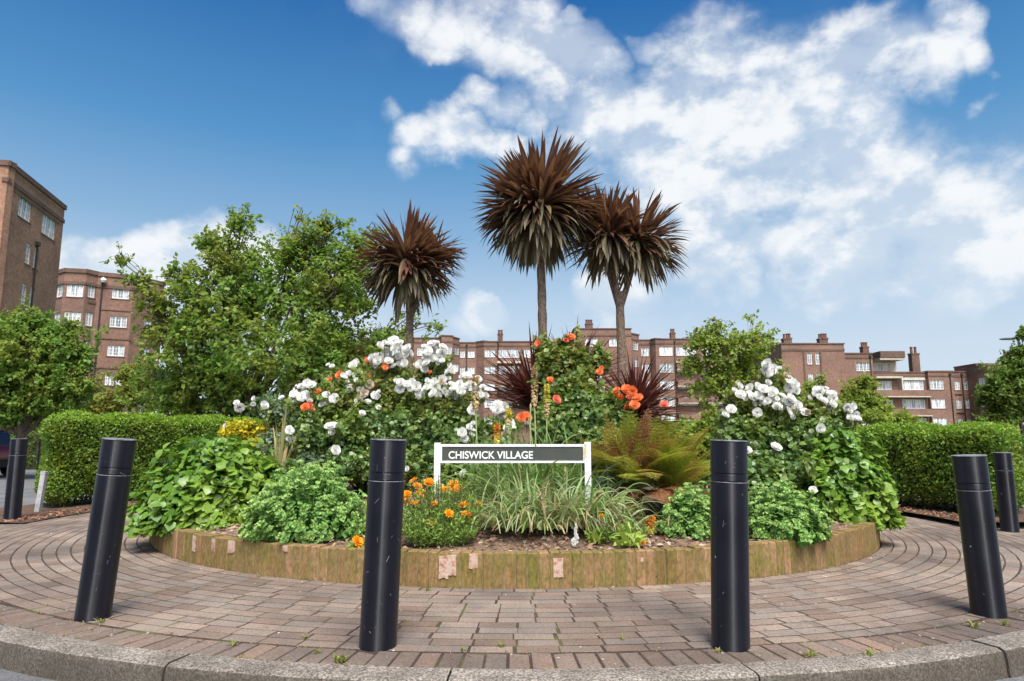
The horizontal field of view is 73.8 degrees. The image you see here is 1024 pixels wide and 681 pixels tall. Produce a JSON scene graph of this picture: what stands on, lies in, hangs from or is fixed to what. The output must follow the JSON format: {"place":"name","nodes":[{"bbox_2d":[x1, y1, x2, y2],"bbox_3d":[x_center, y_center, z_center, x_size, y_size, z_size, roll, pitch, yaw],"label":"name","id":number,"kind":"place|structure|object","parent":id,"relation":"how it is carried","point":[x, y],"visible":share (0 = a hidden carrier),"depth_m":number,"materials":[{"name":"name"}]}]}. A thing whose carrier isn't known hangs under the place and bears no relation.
{"place":"outdoors","nodes":[
{"label":"outdoors","id":0,"kind":"place"},
{"bbox_2d":[25,430,43,468],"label":"hedge","id":1,"kind":"object","parent":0,"point":[33,447],"visible":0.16,"depth_m":24.92,"materials":[{"name":"green plant"}]},
{"bbox_2d":[0,507,1023,670],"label":"paving","id":2,"kind":"structure","parent":0,"point":[512,603],"depth_m":4.22,"materials":[{"name":"brick"}]},
{"bbox_2d":[3,438,27,518],"bbox_3d":[-6.115,1.751,8.403,0.184,1.077,0.184,0,-8,0],"label":"bollard","id":3,"kind":"object","parent":2,"relation":"on","point":[14,491],"visible":0.96,"depth_m":8.35,"materials":[{"name":"metal"}]},
{"bbox_2d":[74,437,136,621],"bbox_3d":[-2.328,1.106,3.907,0.184,1.081,0.184,4,-8,1],"label":"bollard","id":4,"kind":"object","parent":2,"relation":"on","point":[101,559],"visible":0.98,"depth_m":3.85,"materials":[{"name":"metal"}]},
{"bbox_2d":[359,439,406,651],"bbox_3d":[-0.640,1.033,3.386,0.184,1.076,0.184,2,-8,0],"label":"bollard","id":5,"kind":"object","parent":2,"relation":"on","point":[381,565],"visible":0.97,"depth_m":3.32,"materials":[{"name":"metal"}]},
{"bbox_2d":[0,537,1019,668],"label":"moss","id":6,"kind":"object","parent":2,"relation":"on","point":[519,589],"visible":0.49,"depth_m":3.66,"materials":[{"name":"plant"}]},
{"bbox_2d":[0,497,1023,522],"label":"soil bed","id":7,"kind":"object","parent":2,"relation":"on","point":[27,510],"visible":0.12,"depth_m":9.29,"materials":[{"name":"soil"}]},
{"bbox_2d":[34,471,48,511],"bbox_3d":[-6.328,2.067,9.166,0.098,0.613,0.064,1,-8,0],"label":"timber post","id":8,"kind":"object","parent":7,"relation":"on","point":[41,491],"visible":0.82,"depth_m":9.15,"materials":[{"name":"grey wood"}]},
{"bbox_2d":[33,409,346,506],"bbox_3d":[-5.007,2.038,12.339,1.534,1.515,6.428,-6,-10,37],"label":"clipped hedge","id":9,"kind":"object","parent":7,"relation":"on","point":[71,439],"visible":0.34,"depth_m":10.12,"materials":[{"name":"green plant"}]},
{"bbox_2d":[1,501,958,521],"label":"fallen leaves","id":10,"kind":"object","parent":7,"relation":"on","point":[59,513],"visible":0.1,"depth_m":8.81,"materials":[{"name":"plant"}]},
{"bbox_2d":[652,418,1023,515],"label":"clipped hedge","id":11,"kind":"object","parent":7,"relation":"on","point":[918,457],"visible":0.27,"depth_m":9.30,"materials":[{"name":"green plant"}]},
{"bbox_2d":[0,605,1023,672],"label":"paving edge","id":12,"kind":"object","parent":2,"relation":"on","point":[850,646],"visible":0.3,"depth_m":3.24,"materials":[{"name":"brick"}]},
{"bbox_2d":[333,653,350,664],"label":"weed","id":13,"kind":"object","parent":12,"relation":"on","point":[337,659],"visible":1,"depth_m":3.06,"materials":[{"name":"green plant"}]},
{"bbox_2d":[4,518,1021,664],"bbox_3d":[0.032,2.070,7.231,13.545,0.101,8.477,0,-8,0],"label":"grit","id":14,"kind":"object","parent":2,"relation":"on","point":[524,594],"visible":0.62,"depth_m":4.19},
{"bbox_2d":[149,521,880,588],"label":"planter wall","id":15,"kind":"structure","parent":2,"relation":"on","point":[489,569],"depth_m":4.79,"materials":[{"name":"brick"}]},
{"bbox_2d":[174,478,855,551],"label":"soil","id":16,"kind":"structure","parent":15,"relation":"in","point":[505,536],"depth_m":5.18,"materials":[{"name":"soil"}]},
{"bbox_2d":[124,434,288,539],"bbox_3d":[-2.814,1.356,6.478,1.680,0.929,1.306,0,-8,0],"label":"leaved shrub","id":17,"kind":"object","parent":16,"relation":"on","point":[184,485],"visible":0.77,"depth_m":6.12,"materials":[{"name":"green plant"}]},
{"bbox_2d":[217,417,280,463],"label":"golden shrub","id":18,"kind":"object","parent":16,"relation":"on","point":[244,429],"visible":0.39,"depth_m":8.26,"materials":[{"name":"yellow plant"}]},
{"bbox_2d":[259,405,309,468],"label":"flax plant","id":19,"kind":"object","parent":16,"relation":"on","point":[280,455],"visible":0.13,"depth_m":7.25,"materials":[{"name":"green plant"}]},
{"bbox_2d":[244,390,345,466],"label":"grey green shrub","id":20,"kind":"object","parent":16,"relation":"on","point":[275,410],"visible":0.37,"depth_m":8.21,"materials":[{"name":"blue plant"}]},
{"bbox_2d":[245,458,356,505],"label":"shrub","id":21,"kind":"object","parent":16,"relation":"on","point":[285,470],"visible":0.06,"depth_m":6.79,"materials":[{"name":"green plant"}]},
{"bbox_2d":[237,459,366,543],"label":"stonecrop clump","id":22,"kind":"object","parent":16,"relation":"on","point":[318,512],"visible":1,"depth_m":5.22,"materials":[{"name":"green plant"}]},
{"bbox_2d":[223,335,425,493],"bbox_3d":[-2.039,0.853,7.756,2.360,1.856,1.443,-2,-8,11],"label":"white rose bush","id":23,"kind":"object","parent":16,"relation":"on","point":[355,408],"visible":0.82,"depth_m":7.55,"materials":[{"name":"green plant"}]},
{"bbox_2d":[346,535,364,547],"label":"marigold plant","id":24,"kind":"object","parent":16,"relation":"on","point":[358,541],"visible":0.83,"depth_m":4.87,"materials":[{"name":"orange plant"}]},
{"bbox_2d":[300,351,453,489],"bbox_3d":[-1.608,0.969,8.178,1.913,1.718,1.183,3,-9,-23],"label":"orange rose bush","id":25,"kind":"object","parent":16,"relation":"on","point":[308,405],"visible":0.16,"depth_m":8.13,"materials":[{"name":"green plant"}]},
{"bbox_2d":[351,198,467,483],"bbox_3d":[-1.403,-0.010,9.086,1.645,3.867,1.571,0,-8,0],"label":"cabbage palm","id":26,"kind":"object","parent":16,"relation":"on","point":[412,266],"visible":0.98,"depth_m":9.03,"materials":[{"name":"brown plant"}]},
{"bbox_2d":[402,470,483,547],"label":"marigold plant","id":27,"kind":"object","parent":16,"relation":"on","point":[442,524],"visible":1,"depth_m":5.02,"materials":[{"name":"green plant"}]},
{"bbox_2d":[392,340,515,489],"bbox_3d":[-0.698,0.829,7.590,1.532,1.793,1.304,-6,-10,38],"label":"white rose bush","id":28,"kind":"object","parent":16,"relation":"on","point":[447,413],"visible":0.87,"depth_m":7.53,"materials":[{"name":"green plant"}]},
{"bbox_2d":[471,376,480,490],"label":"poker flower","id":29,"kind":"object","parent":16,"relation":"on","point":[475,401],"visible":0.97,"depth_m":6.47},
{"bbox_2d":[494,423,500,503],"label":"poker flower","id":30,"kind":"object","parent":16,"relation":"on","point":[496,439],"visible":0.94,"depth_m":5.87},
{"bbox_2d":[504,407,512,481],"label":"poker flower","id":31,"kind":"object","parent":16,"relation":"on","point":[508,426],"visible":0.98,"depth_m":6.24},
{"bbox_2d":[434,442,590,503],"bbox_3d":[0.004,1.276,5.625,1.297,0.870,0.052,0,-8,0],"label":"street sign","id":32,"kind":"object","parent":16,"relation":"on","point":[503,453],"visible":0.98,"depth_m":5.66,"materials":[{"name":"metal"}]},
{"bbox_2d":[177,478,851,551],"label":"wood chips","id":33,"kind":"object","parent":16,"relation":"on","point":[589,546],"visible":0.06,"depth_m":5.16,"materials":[{"name":"wood"}]},
{"bbox_2d":[425,434,618,505],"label":"shrub","id":34,"kind":"object","parent":16,"relation":"on","point":[471,464],"visible":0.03,"depth_m":6.96,"materials":[{"name":"green plant"}]},
{"bbox_2d":[530,366,538,443],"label":"poker flower","id":35,"kind":"object","parent":16,"relation":"on","point":[534,401],"visible":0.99,"depth_m":6.48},
{"bbox_2d":[469,325,601,443],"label":"spiky shrub","id":36,"kind":"object","parent":16,"relation":"on","point":[517,379],"visible":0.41,"depth_m":7.82,"materials":[{"name":"plant"}]},
{"bbox_2d":[469,127,607,463],"bbox_3d":[0.399,-0.495,9.366,2.003,4.855,2.104,0,-8,0],"label":"cabbage palm","id":37,"kind":"object","parent":16,"relation":"on","point":[533,215],"visible":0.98,"depth_m":9.17,"materials":[{"name":"brown plant"}]},
{"bbox_2d":[543,383,549,467],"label":"poker flower","id":38,"kind":"object","parent":16,"relation":"on","point":[546,406],"visible":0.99,"depth_m":6.42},
{"bbox_2d":[405,412,707,533],"bbox_3d":[0.324,1.054,5.904,2.812,0.927,2.267,0,-8,0],"label":"poker plant","id":39,"kind":"object","parent":16,"relation":"on","point":[539,498],"visible":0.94,"depth_m":5.36,"materials":[{"name":"green plant"}]},
{"bbox_2d":[511,320,629,386],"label":"spiky shrub","id":40,"kind":"object","parent":16,"relation":"on","point":[588,346],"visible":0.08,"depth_m":8.68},
{"bbox_2d":[571,523,578,547],"bbox_3d":[0.457,1.423,4.936,0.058,0.202,0.033,0,-8,0],"label":"white flower spike","id":41,"kind":"object","parent":16,"relation":"on","point":[574,540],"visible":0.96,"depth_m":4.93,"materials":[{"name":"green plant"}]},
{"bbox_2d":[516,324,668,469],"bbox_3d":[0.870,0.716,7.175,1.504,1.928,1.086,-2,-8,16],"label":"orange rose bush","id":42,"kind":"object","parent":16,"relation":"on","point":[575,399],"visible":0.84,"depth_m":7.15,"materials":[{"name":"green plant"}]},
{"bbox_2d":[583,528,604,543],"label":"leafy weed","id":43,"kind":"object","parent":16,"relation":"on","point":[592,539],"visible":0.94,"depth_m":4.98,"materials":[{"name":"green plant"}]},
{"bbox_2d":[582,513,649,546],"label":"marigold plant","id":44,"kind":"object","parent":16,"relation":"on","point":[606,533],"visible":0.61,"depth_m":5.04,"materials":[{"name":"green plant"}]},
{"bbox_2d":[560,179,688,384],"bbox_3d":[1.607,-0.235,9.736,2.007,4.520,1.647,4,-9,-24],"label":"cabbage palm","id":45,"kind":"object","parent":16,"relation":"on","point":[627,245],"visible":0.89,"depth_m":9.57,"materials":[{"name":"brown plant"}]},
{"bbox_2d":[611,522,657,547],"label":"leafy weed","id":46,"kind":"object","parent":16,"relation":"on","point":[627,538],"visible":1,"depth_m":4.85,"materials":[{"name":"green plant"}]},
{"bbox_2d":[563,405,715,512],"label":"fern","id":47,"kind":"object","parent":16,"relation":"on","point":[669,458],"visible":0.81,"depth_m":6.11,"materials":[{"name":"plant"}]},
{"bbox_2d":[593,346,699,487],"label":"spiky shrub","id":48,"kind":"object","parent":16,"relation":"on","point":[639,383],"visible":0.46,"depth_m":7.44,"materials":[{"name":"plant"}]},
{"bbox_2d":[644,516,656,534],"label":"poker flower","id":49,"kind":"object","parent":16,"relation":"on","point":[651,524],"visible":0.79,"depth_m":5.38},
{"bbox_2d":[652,481,710,540],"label":"stonecrop clump","id":50,"kind":"object","parent":16,"relation":"on","point":[694,513],"visible":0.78,"depth_m":5.29,"materials":[{"name":"green plant"}]},
{"bbox_2d":[655,404,722,490],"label":"green filler shrub","id":51,"kind":"object","parent":16,"relation":"on","point":[705,419],"visible":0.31,"depth_m":8.17,"materials":[{"name":"green plant"}]},
{"bbox_2d":[705,456,812,511],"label":"shrub","id":52,"kind":"object","parent":16,"relation":"on","point":[763,468],"visible":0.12,"depth_m":6.43,"materials":[{"name":"green plant"}]},
{"bbox_2d":[704,358,861,501],"bbox_3d":[2.833,0.999,7.186,1.316,1.601,1.766,-8,-11,44],"label":"white rose bush","id":53,"kind":"object","parent":16,"relation":"on","point":[767,414],"visible":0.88,"depth_m":7.02,"materials":[{"name":"green plant"}]},
{"bbox_2d":[748,479,834,547],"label":"stonecrop clump","id":54,"kind":"object","parent":16,"relation":"on","point":[780,516],"visible":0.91,"depth_m":5.32,"materials":[{"name":"green plant"}]},
{"bbox_2d":[796,425,907,531],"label":"leaved shrub","id":55,"kind":"object","parent":16,"relation":"on","point":[856,486],"visible":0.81,"depth_m":6.51,"materials":[{"name":"green plant"}]},
{"bbox_2d":[710,439,749,651],"bbox_3d":[1.075,1.033,3.369,0.184,1.072,0.184,2,-8,0],"label":"bollard","id":56,"kind":"object","parent":2,"relation":"on","point":[730,584],"visible":0.98,"depth_m":3.31,"materials":[{"name":"metal"}]},
{"bbox_2d":[951,454,1007,618],"bbox_3d":[2.769,1.200,4.039,0.184,1.031,0.184,-2,-8,0],"label":"bollard","id":57,"kind":"object","parent":2,"relation":"on","point":[981,556],"visible":0.98,"depth_m":3.98,"materials":[{"name":"metal"}]},
{"bbox_2d":[992,452,1019,532],"bbox_3d":[5.681,1.779,7.842,0.184,0.974,0.184,0,-8,0],"label":"bollard","id":58,"kind":"object","parent":2,"relation":"on","point":[1006,493],"visible":0.98,"depth_m":7.79,"materials":[{"name":"metal"}]},
{"bbox_2d":[0,469,1023,680],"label":"road","id":59,"kind":"structure","parent":0,"point":[29,495],"depth_m":12.47,"materials":[{"name":"asphalt"}]},
{"bbox_2d":[0,427,28,475],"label":"parked car","id":60,"kind":"object","parent":59,"relation":"on","point":[5,438],"visible":0.27,"depth_m":19.86,"materials":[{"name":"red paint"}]},
{"bbox_2d":[36,439,40,474],"bbox_3d":[-13.675,2.814,19.796,0.150,2.284,0.061,0,-8,0],"label":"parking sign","id":61,"kind":"object","parent":59,"relation":"on","point":[39,449],"visible":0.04,"depth_m":19.72,"materials":[{"name":"grey metal"}]},
{"bbox_2d":[0,294,110,478],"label":"deciduous tree","id":62,"kind":"object","parent":59,"relation":"on","point":[33,387],"visible":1,"depth_m":18.73,"materials":[{"name":"green plant"}]},
{"bbox_2d":[80,360,203,414],"bbox_3d":[-13.112,2.558,23.879,4.767,3.920,2.105,0,-8,0],"label":"tree","id":63,"kind":"object","parent":59,"relation":"on","point":[108,404],"visible":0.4,"depth_m":23.63,"materials":[{"name":"green plant"}]},
{"bbox_2d":[99,202,447,417],"bbox_3d":[-5.111,0.048,14.580,7.399,6.276,3.750,0,-8,0],"label":"deciduous tree","id":64,"kind":"object","parent":59,"relation":"on","point":[218,374],"visible":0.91,"depth_m":14.32,"materials":[{"name":"green plant"}]},
{"bbox_2d":[0,624,1023,680],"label":"kerb","id":65,"kind":"structure","parent":59,"relation":"on","point":[62,658],"depth_m":3.07,"materials":[{"name":"concrete"}]},
{"bbox_2d":[646,414,708,430],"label":"garden shrub","id":66,"kind":"object","parent":59,"relation":"on","point":[682,415],"visible":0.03,"depth_m":25.68,"materials":[{"name":"green plant"}]},
{"bbox_2d":[676,309,790,410],"bbox_3d":[5.194,1.302,16.005,2.685,4.165,1.677,0,-8,0],"label":"young tree","id":67,"kind":"object","parent":59,"relation":"on","point":[716,345],"visible":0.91,"depth_m":15.88,"materials":[{"name":"green plant"}]},
{"bbox_2d":[802,369,923,424],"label":"garden shrub","id":68,"kind":"object","parent":59,"relation":"on","point":[871,417],"visible":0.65,"depth_m":19.79,"materials":[{"name":"green plant"}]},
{"bbox_2d":[837,371,897,425],"bbox_3d":[11.228,2.594,21.876,2.237,3.272,1.574,0,-8,0],"label":"tree","id":69,"kind":"object","parent":59,"relation":"on","point":[858,395],"visible":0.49,"depth_m":21.71,"materials":[{"name":"green plant"}]},
{"bbox_2d":[971,324,1023,465],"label":"street tree","id":70,"kind":"object","parent":59,"relation":"on","point":[1007,377],"visible":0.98,"depth_m":21.80,"materials":[{"name":"green plant"}]},
{"bbox_2d":[0,0,1023,415],"label":"sky","id":71,"kind":"structure","parent":0,"point":[850,171],"materials":[{"name":"blue"}]},
{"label":"lawn","id":72,"kind":"structure","parent":0,"visible":0},
{"bbox_2d":[0,160,66,435],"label":"apartment block","id":73,"kind":"structure","parent":72,"relation":"on","point":[32,220],"depth_m":46.09,"materials":[{"name":"brick"}]},
{"bbox_2d":[20,284,25,306],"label":"window","id":74,"kind":"structure","parent":73,"relation":"in","point":[23,293],"depth_m":45.83,"materials":[{"name":"glass"}]},
{"bbox_2d":[17,197,30,224],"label":"window","id":75,"kind":"structure","parent":73,"relation":"in","point":[24,208],"depth_m":45.58,"materials":[{"name":"glass"}]},
{"bbox_2d":[24,244,30,266],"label":"window","id":76,"kind":"structure","parent":73,"relation":"in","point":[27,255],"depth_m":46.28,"materials":[{"name":"glass"}]},
{"bbox_2d":[41,214,54,242],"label":"window","id":77,"kind":"structure","parent":73,"relation":"in","point":[48,225],"depth_m":49.18,"materials":[{"name":"glass"}]},
{"bbox_2d":[54,268,165,413],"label":"apartment block","id":78,"kind":"structure","parent":72,"relation":"on","point":[90,299],"depth_m":66.89,"materials":[{"name":"brick"}]},
{"bbox_2d":[56,284,62,298],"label":"window","id":79,"kind":"structure","parent":78,"relation":"in","point":[60,288],"depth_m":66.13,"materials":[{"name":"glass"}]},
{"bbox_2d":[64,312,80,326],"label":"window","id":80,"kind":"structure","parent":78,"relation":"in","point":[74,315],"depth_m":65.50,"materials":[{"name":"glass"}]},
{"bbox_2d":[65,284,83,297],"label":"window","id":81,"kind":"structure","parent":78,"relation":"in","point":[73,290],"depth_m":65.82,"materials":[{"name":"glass"}]},
{"bbox_2d":[84,312,92,326],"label":"window","id":82,"kind":"structure","parent":78,"relation":"in","point":[88,322],"depth_m":66.16,"materials":[{"name":"glass"}]},
{"bbox_2d":[87,286,95,298],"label":"window","id":83,"kind":"structure","parent":78,"relation":"in","point":[91,290],"depth_m":66.58,"materials":[{"name":"glass"}]},
{"bbox_2d":[103,374,121,386],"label":"window","id":84,"kind":"structure","parent":78,"relation":"in","point":[107,379],"depth_m":66.53,"materials":[{"name":"glass"}]},
{"bbox_2d":[106,345,124,357],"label":"window","id":85,"kind":"structure","parent":78,"relation":"in","point":[113,350],"depth_m":67.09,"materials":[{"name":"glass"}]},
{"bbox_2d":[108,316,126,328],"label":"window","id":86,"kind":"structure","parent":78,"relation":"in","point":[115,322],"depth_m":67.50,"materials":[{"name":"glass"}]},
{"bbox_2d":[110,289,129,299],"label":"window","id":87,"kind":"structure","parent":78,"relation":"in","point":[118,294],"depth_m":67.88,"materials":[{"name":"glass"}]},
{"bbox_2d":[473,411,525,437],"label":"garden shrub","id":88,"kind":"object","parent":72,"relation":"on","point":[489,428],"visible":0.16,"depth_m":25.61,"materials":[{"name":"green plant"}]},
{"bbox_2d":[286,320,758,443],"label":"apartment block","id":89,"kind":"structure","parent":72,"relation":"on","point":[468,356],"depth_m":113.92,"materials":[{"name":"brick"}]},
{"bbox_2d":[484,350,494,357],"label":"window","id":90,"kind":"structure","parent":89,"relation":"in","point":[488,354],"depth_m":114.54,"materials":[{"name":"glass"}]},
{"bbox_2d":[485,367,494,373],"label":"window","id":91,"kind":"structure","parent":89,"relation":"in","point":[486,368],"depth_m":114.15,"materials":[{"name":"glass"}]},
{"bbox_2d":[499,350,518,357],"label":"window","id":92,"kind":"structure","parent":89,"relation":"in","point":[502,352],"depth_m":115.55,"materials":[{"name":"glass"}]},
{"bbox_2d":[499,366,518,374],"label":"window","id":93,"kind":"structure","parent":89,"relation":"in","point":[500,367],"depth_m":115.21,"materials":[{"name":"glass"}]},
{"bbox_2d":[609,339,616,346],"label":"window","id":94,"kind":"structure","parent":89,"relation":"in","point":[612,342],"depth_m":111.15,"materials":[{"name":"glass"}]},
{"bbox_2d":[641,348,648,356],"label":"window","id":95,"kind":"structure","parent":89,"relation":"in","point":[646,350],"depth_m":114.99,"materials":[{"name":"glass"}]},
{"bbox_2d":[659,347,672,355],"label":"window","id":96,"kind":"structure","parent":89,"relation":"in","point":[664,351],"depth_m":113.79,"materials":[{"name":"glass"}]},
{"bbox_2d":[660,364,673,372],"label":"window","id":97,"kind":"structure","parent":89,"relation":"in","point":[670,366],"depth_m":113.40,"materials":[{"name":"glass"}]},
{"bbox_2d":[660,380,674,389],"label":"window","id":98,"kind":"structure","parent":89,"relation":"in","point":[663,381],"depth_m":113.01,"materials":[{"name":"glass"}]},
{"bbox_2d":[676,347,695,355],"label":"window","id":99,"kind":"structure","parent":89,"relation":"in","point":[680,351],"depth_m":114.99,"materials":[{"name":"glass"}]},
{"bbox_2d":[755,333,970,428],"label":"apartment block","id":100,"kind":"structure","parent":72,"relation":"on","point":[941,397],"depth_m":99.60,"materials":[{"name":"brick"}]},
{"bbox_2d":[807,353,812,364],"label":"window","id":101,"kind":"structure","parent":100,"relation":"in","point":[809,355],"depth_m":98.72,"materials":[{"name":"glass"}]},
{"bbox_2d":[856,363,870,371],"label":"window","id":102,"kind":"structure","parent":100,"relation":"in","point":[860,367],"depth_m":100.54,"materials":[{"name":"glass"}]},
{"bbox_2d":[874,363,889,371],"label":"window","id":103,"kind":"structure","parent":100,"relation":"in","point":[879,367],"depth_m":103.05,"materials":[{"name":"glass"}]},
{"bbox_2d":[876,381,891,389],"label":"window","id":104,"kind":"structure","parent":100,"relation":"in","point":[886,385],"depth_m":100.17,"materials":[{"name":"glass"}]},
{"bbox_2d":[903,381,923,389],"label":"window","id":105,"kind":"structure","parent":100,"relation":"in","point":[908,385],"depth_m":100.17,"materials":[{"name":"glass"}]},
{"bbox_2d":[902,399,924,408],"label":"window","id":106,"kind":"structure","parent":100,"relation":"in","point":[909,403],"depth_m":99.78,"materials":[{"name":"glass"}]},
{"bbox_2d":[930,380,944,389],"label":"window","id":107,"kind":"structure","parent":100,"relation":"in","point":[934,384],"depth_m":99.59,"materials":[{"name":"glass"}]},
{"bbox_2d":[931,399,946,408],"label":"window","id":108,"kind":"structure","parent":100,"relation":"in","point":[936,403],"depth_m":99.17,"materials":[{"name":"glass"}]},
{"bbox_2d":[933,418,946,425],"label":"window","id":109,"kind":"structure","parent":100,"relation":"in","point":[943,421],"depth_m":98.84,"materials":[{"name":"glass"}]},
{"label":"ground","id":110,"kind":"structure","parent":0,"visible":0},
{"bbox_2d":[953,352,1023,432],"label":"apartment block","id":111,"kind":"structure","parent":110,"relation":"on","point":[975,374],"depth_m":99.83,"materials":[{"name":"brick"}]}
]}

